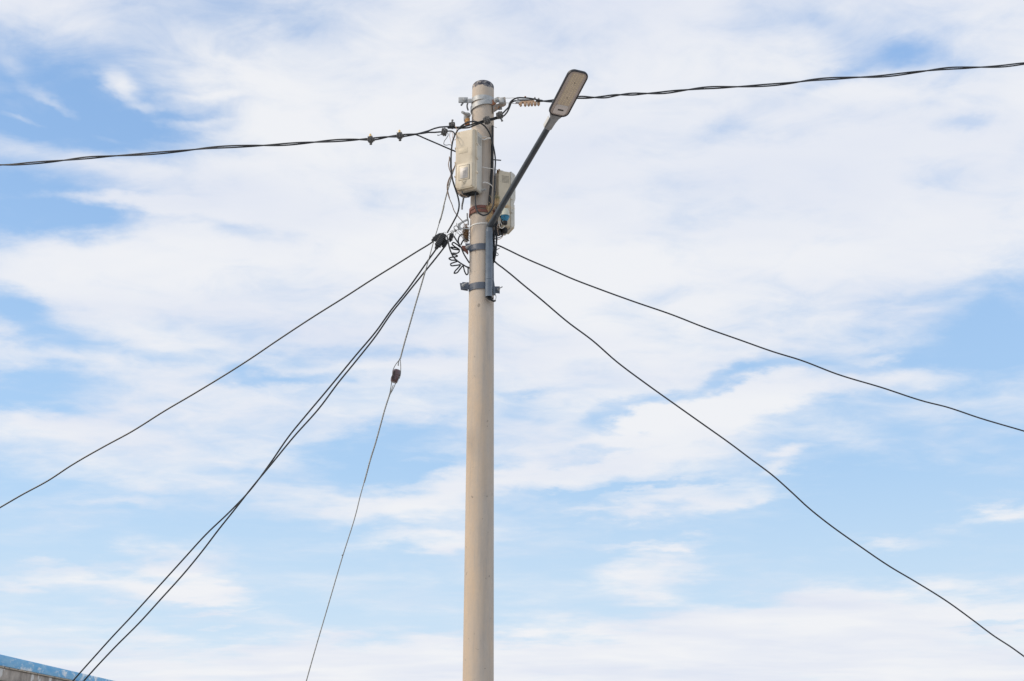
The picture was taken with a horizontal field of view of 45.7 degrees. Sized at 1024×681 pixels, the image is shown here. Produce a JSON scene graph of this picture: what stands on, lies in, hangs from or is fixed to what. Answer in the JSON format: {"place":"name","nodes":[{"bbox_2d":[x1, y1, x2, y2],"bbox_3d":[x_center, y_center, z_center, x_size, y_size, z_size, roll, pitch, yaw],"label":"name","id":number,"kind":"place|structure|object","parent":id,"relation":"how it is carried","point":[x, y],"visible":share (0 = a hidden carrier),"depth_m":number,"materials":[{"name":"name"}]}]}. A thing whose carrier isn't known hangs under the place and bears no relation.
{"place":"outdoors","nodes":[
{"label":"outdoors","id":0,"kind":"place"},
{"bbox_2d":[0,126,448,165],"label":"overhead cable","id":1,"kind":"object","parent":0,"point":[211,147],"visible":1,"depth_m":11.44,"materials":[{"name":"black rubber"}]},
{"bbox_2d":[367,134,374,144],"bbox_3d":[-1.274,-1.820,10.989,0.068,0.108,0.059,0,-18,0],"label":"cable connector","id":2,"kind":"object","parent":1,"relation":"attached to","point":[370,139],"visible":1,"depth_m":10.97,"materials":[{"name":"black plastic"}]},
{"bbox_2d":[396,130,403,140],"bbox_3d":[-1.003,-1.843,10.923,0.071,0.108,0.059,0,-18,0],"label":"cable connector","id":3,"kind":"object","parent":1,"relation":"attached to","point":[400,135],"visible":1,"depth_m":10.90,"materials":[{"name":"black plastic"}]},
{"bbox_2d":[409,134,455,151],"bbox_3d":[-0.691,-1.778,10.953,0.487,0.119,0.049,7,-19,-20],"label":"service cable","id":4,"kind":"object","parent":1,"relation":"hanging from","point":[433,142],"visible":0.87,"depth_m":10.93,"materials":[{"name":"black rubber"}]},
{"bbox_2d":[437,128,447,135],"bbox_3d":[-0.624,-1.871,10.943,0.092,0.073,0.061,0,-18,0],"label":"cable connector","id":5,"kind":"object","parent":1,"relation":"attached to","point":[444,132],"visible":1,"depth_m":10.92,"materials":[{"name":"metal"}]},
{"bbox_2d":[0,0,1023,680],"label":"sky","id":6,"kind":"structure","parent":0,"point":[869,230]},
{"label":"ground","id":7,"kind":"structure","parent":0,"visible":0},
{"bbox_2d":[0,654,112,680],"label":"boundary wall","id":8,"kind":"structure","parent":7,"relation":"on","point":[13,669],"depth_m":15.66,"materials":[{"name":"blue paint"}]},
{"bbox_2d":[306,165,455,680],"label":"guy wire","id":9,"kind":"object","parent":7,"relation":"on","point":[391,390],"visible":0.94,"depth_m":9.96,"materials":[{"name":"metal"}]},
{"bbox_2d":[391,369,399,382],"bbox_3d":[-0.967,0.295,10.101,0.078,0.120,0.066,0,-18,0],"label":"strain insulator","id":10,"kind":"object","parent":9,"relation":"hanging from","point":[395,376],"visible":1,"depth_m":10.08,"materials":[{"name":"brown ceramic"}]},
{"bbox_2d":[431,233,440,241],"bbox_3d":[-0.656,-0.911,10.737,0.114,0.086,0.034,0,-18,0],"label":"wedge clamp","id":11,"kind":"object","parent":9,"relation":"attached to","point":[435,237],"visible":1,"depth_m":10.72,"materials":[{"name":"black plastic"}]},
{"bbox_2d":[0,241,432,507],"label":"drop cable","id":12,"kind":"object","parent":11,"relation":"attached to","point":[219,377],"visible":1,"depth_m":10.79,"materials":[{"name":"black rubber"}]},
{"bbox_2d":[463,80,493,680],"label":"utility pole","id":13,"kind":"object","parent":7,"relation":"on","point":[478,645],"visible":0.86,"depth_m":10.11,"materials":[{"name":"concrete"}]},
{"bbox_2d":[446,236,468,267],"bbox_3d":[-0.468,-0.780,10.685,0.234,0.270,0.043,10,-20,-27],"label":"slack cable","id":14,"kind":"object","parent":13,"relation":"attached to","point":[452,254],"visible":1,"depth_m":10.64,"materials":[{"name":"black rubber"}]},
{"bbox_2d":[448,242,468,274],"bbox_3d":[-0.463,-0.713,10.697,0.207,0.307,0.064,9,-20,-25],"label":"coiled cable","id":15,"kind":"object","parent":13,"relation":"hanging from","point":[455,254],"visible":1,"depth_m":10.68,"materials":[{"name":"black rubber"}]},
{"bbox_2d":[451,235,468,262],"bbox_3d":[-0.446,-0.809,10.705,0.187,0.234,0.045,10,-21,-29],"label":"slack cable","id":16,"kind":"object","parent":13,"relation":"attached to","point":[461,248],"visible":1,"depth_m":10.69,"materials":[{"name":"black rubber"}]},
{"bbox_2d":[454,213,468,229],"bbox_3d":[-0.452,-1.050,10.800,0.138,0.175,0.032,4,-18,-11],"label":"anchor bracket","id":17,"kind":"object","parent":13,"relation":"attached to","point":[459,224],"visible":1,"depth_m":10.79,"materials":[{"name":"metal"}]},
{"bbox_2d":[447,156,461,220],"bbox_3d":[-0.518,-1.346,10.831,0.052,0.562,0.200,-13,-22,35],"label":"thin wire","id":18,"kind":"object","parent":17,"relation":"attached to","point":[447,188],"visible":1,"depth_m":10.79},
{"bbox_2d":[446,230,467,241],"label":"bail wires","id":19,"kind":"object","parent":17,"relation":"attached to","point":[455,234],"visible":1,"depth_m":10.71,"materials":[{"name":"metal"}]},
{"bbox_2d":[435,232,445,249],"bbox_3d":[-0.629,-0.877,10.695,0.101,0.166,0.042,0,-18,0],"label":"wedge clamp","id":20,"kind":"object","parent":19,"relation":"hanging from","point":[441,238],"visible":1,"depth_m":10.68,"materials":[{"name":"black plastic"}]},
{"bbox_2d":[72,249,435,680],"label":"drop cable","id":21,"kind":"object","parent":20,"relation":"attached to","point":[297,425],"visible":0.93,"depth_m":11.20,"materials":[{"name":"black rubber"}]},
{"bbox_2d":[442,239,447,247],"bbox_3d":[-0.589,-0.861,10.710,0.063,0.094,0.032,0,-18,0],"label":"wedge clamp","id":22,"kind":"object","parent":19,"relation":"hanging from","point":[444,243],"visible":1,"depth_m":10.70,"materials":[{"name":"black plastic"}]},
{"bbox_2d":[83,247,444,680],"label":"drop cable","id":23,"kind":"object","parent":22,"relation":"attached to","point":[258,479],"visible":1,"depth_m":11.05,"materials":[{"name":"black rubber"}]},
{"bbox_2d":[462,224,469,242],"bbox_3d":[-0.411,-0.953,10.823,0.087,0.184,0.134,0,-18,0],"label":"insulator","id":24,"kind":"object","parent":13,"relation":"attached to","point":[465,232],"visible":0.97,"depth_m":10.80,"materials":[{"name":"brown ceramic"}]},
{"bbox_2d":[461,111,470,124],"bbox_3d":[-0.418,-2.052,11.110,0.070,0.110,0.190,-2,-18,6],"label":"spool bracket","id":25,"kind":"object","parent":13,"relation":"attached to","point":[467,115],"visible":0.88,"depth_m":11.12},
{"bbox_2d":[454,129,485,197],"bbox_3d":[-0.380,-1.578,10.855,0.256,0.625,0.166,-8,-20,24],"label":"meter box","id":26,"kind":"object","parent":13,"relation":"attached to","point":[468,170],"visible":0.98,"depth_m":10.80,"materials":[{"name":"plastic"}]},
{"bbox_2d":[461,191,463,209],"bbox_3d":[-0.432,-1.235,10.694,0.029,0.188,0.035,0,-18,0],"label":"cut sheath","id":27,"kind":"object","parent":26,"relation":"hanging from","point":[462,201],"visible":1,"depth_m":10.67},
{"bbox_2d":[459,165,468,180],"bbox_3d":[-0.423,-1.485,10.759,0.100,0.136,0.006,-8,-20,24],"label":"window frame","id":28,"kind":"structure","parent":26,"relation":"in","point":[464,165],"depth_m":10.76,"materials":[{"name":"beige plastic"}]},
{"bbox_2d":[460,167,467,178],"bbox_3d":[-0.425,-1.483,10.755,0.074,0.101,0.004,-8,-20,24],"label":"window","id":29,"kind":"structure","parent":26,"relation":"in","point":[465,168],"depth_m":10.76,"materials":[{"name":"plastic"}]},
{"bbox_2d":[457,162,471,188],"bbox_3d":[-0.421,-1.461,10.757,0.152,0.237,0.009,-8,-20,24],"label":"door","id":30,"kind":"structure","parent":26,"relation":"in","point":[468,182],"depth_m":10.74,"materials":[{"name":"beige plastic"}]},
{"bbox_2d":[446,121,495,232],"bbox_3d":[-0.361,-1.463,10.768,0.437,0.991,0.296,0,-18,0],"label":"looped cable","id":31,"kind":"object","parent":26,"relation":"hanging from","point":[489,212],"visible":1,"depth_m":10.74,"materials":[{"name":"black rubber"}]},
{"bbox_2d":[447,97,540,128],"bbox_3d":[-0.154,-2.052,10.973,0.861,0.300,0.067,-1,-18,3],"label":"jumper cable","id":32,"kind":"object","parent":26,"relation":"attached to","point":[492,118],"visible":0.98,"depth_m":10.97,"materials":[{"name":"black rubber"}]},
{"bbox_2d":[449,119,454,126],"bbox_3d":[-0.542,-1.957,10.982,0.058,0.079,0.061,0,-18,0],"label":"cable connector","id":33,"kind":"object","parent":32,"relation":"attached to","point":[452,124],"visible":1,"depth_m":10.95,"materials":[{"name":"black plastic"}]},
{"bbox_2d":[483,116,489,124],"bbox_3d":[-0.227,-1.976,10.914,0.067,0.064,0.061,0,-18,0],"label":"cable connector","id":34,"kind":"object","parent":32,"relation":"attached to","point":[486,119],"visible":1,"depth_m":10.89,"materials":[{"name":"black plastic"}]},
{"bbox_2d":[496,111,502,121],"bbox_3d":[-0.111,-2.013,10.947,0.066,0.093,0.061,0,-18,0],"label":"cable connector","id":35,"kind":"object","parent":32,"relation":"attached to","point":[499,114],"visible":1,"depth_m":10.93,"materials":[{"name":"black plastic"}]},
{"bbox_2d":[516,96,539,106],"bbox_3d":[0.142,-2.163,10.993,0.221,0.109,0.050,0,-18,0],"label":"strain clamp","id":36,"kind":"object","parent":32,"relation":"attached to","point":[527,102],"visible":1,"depth_m":10.97,"materials":[{"name":"beige plastic"}]},
{"bbox_2d":[536,62,1023,102],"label":"overhead cable","id":37,"kind":"object","parent":36,"relation":"attached to","point":[788,83],"visible":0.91,"depth_m":11.39,"materials":[{"name":"black rubber"}]},
{"bbox_2d":[458,94,493,105],"bbox_3d":[-0.292,-2.180,11.223,0.400,0.142,0.218,0,-18,0],"label":"pole clamp","id":38,"kind":"object","parent":13,"relation":"attached to","point":[462,100],"visible":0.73,"depth_m":11.15,"materials":[{"name":"silver metal"}]},
{"bbox_2d":[469,205,494,217],"bbox_3d":[-0.268,-1.136,10.884,0.236,0.066,0.236,0,-18,0],"label":"pole clamp","id":39,"kind":"object","parent":13,"relation":"attached to","point":[479,210],"visible":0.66,"depth_m":10.79,"materials":[{"name":"brown metal"}]},
{"bbox_2d":[466,97,505,114],"bbox_3d":[-0.237,-2.142,11.207,0.365,0.165,0.237,0,-18,0],"label":"pole clamp","id":40,"kind":"object","parent":13,"relation":"attached to","point":[500,104],"visible":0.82,"depth_m":11.13,"materials":[{"name":"silver metal"}]},
{"bbox_2d":[488,125,493,204],"bbox_3d":[-0.186,-1.578,10.920,0.037,0.792,0.052,-13,-22,34],"label":"cable sheath","id":41,"kind":"object","parent":13,"relation":"attached to","point":[491,171],"visible":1,"depth_m":10.89,"materials":[{"name":"black plastic"}]},
{"bbox_2d":[485,194,514,221],"bbox_3d":[-0.105,-1.167,10.793,0.268,0.293,0.110,0,-18,0],"label":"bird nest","id":42,"kind":"object","parent":13,"relation":"attached to","point":[496,202],"visible":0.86,"depth_m":10.77,"materials":[{"name":"beige plant"}]},
{"bbox_2d":[495,169,515,235],"bbox_3d":[-0.079,-1.223,10.992,0.187,0.604,0.235,6,-19,-19],"label":"meter box","id":43,"kind":"object","parent":13,"relation":"attached to","point":[503,180],"visible":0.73,"depth_m":10.93,"materials":[{"name":"plastic"}]},
{"bbox_2d":[493,216,504,240],"bbox_3d":[-0.121,-0.975,10.754,0.115,0.219,0.148,0,-18,0],"label":"wire tangle","id":44,"kind":"object","parent":43,"relation":"hanging from","point":[496,231],"visible":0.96,"depth_m":10.72,"materials":[{"name":"black metal"}]},
{"bbox_2d":[500,208,509,224],"bbox_3d":[-0.062,-1.092,10.722,0.086,0.156,0.086,0,-18,0],"label":"cable socket","id":45,"kind":"object","parent":44,"relation":"attached to","point":[505,215],"visible":0.98,"depth_m":10.69,"materials":[{"name":"plastic"}]},
{"bbox_2d":[460,69,587,301],"bbox_3d":[0.133,-1.200,10.111,0.307,1.399,1.866,10,-21,-28],"label":"street lamp","id":46,"kind":"object","parent":13,"relation":"attached to","point":[569,91],"visible":1,"depth_m":10.18,"materials":[{"name":"metal"}]},
{"bbox_2d":[493,240,494,258],"bbox_3d":[-0.159,-0.821,10.718,0.024,0.244,0.040,0,-18,0],"label":"hanging cable","id":47,"kind":"object","parent":46,"relation":"hanging from","point":[493,248],"visible":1,"depth_m":10.71,"materials":[{"name":"black rubber"}]},
{"bbox_2d":[493,235,497,262],"bbox_3d":[-0.151,-0.805,10.683,0.025,0.254,0.054,15,-23,-38],"label":"hanging cable","id":48,"kind":"object","parent":46,"relation":"hanging from","point":[495,250],"visible":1,"depth_m":10.66,"materials":[{"name":"black rubber"}]},
{"bbox_2d":[495,261,1023,656],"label":"drop cable","id":49,"kind":"object","parent":13,"relation":"attached to","point":[609,355],"visible":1,"depth_m":11.09,"materials":[{"name":"black rubber"}]},
{"bbox_2d":[497,244,1023,431],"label":"drop cable","id":50,"kind":"object","parent":13,"relation":"attached to","point":[754,344],"visible":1,"depth_m":11.02,"materials":[{"name":"black rubber"}]}
]}

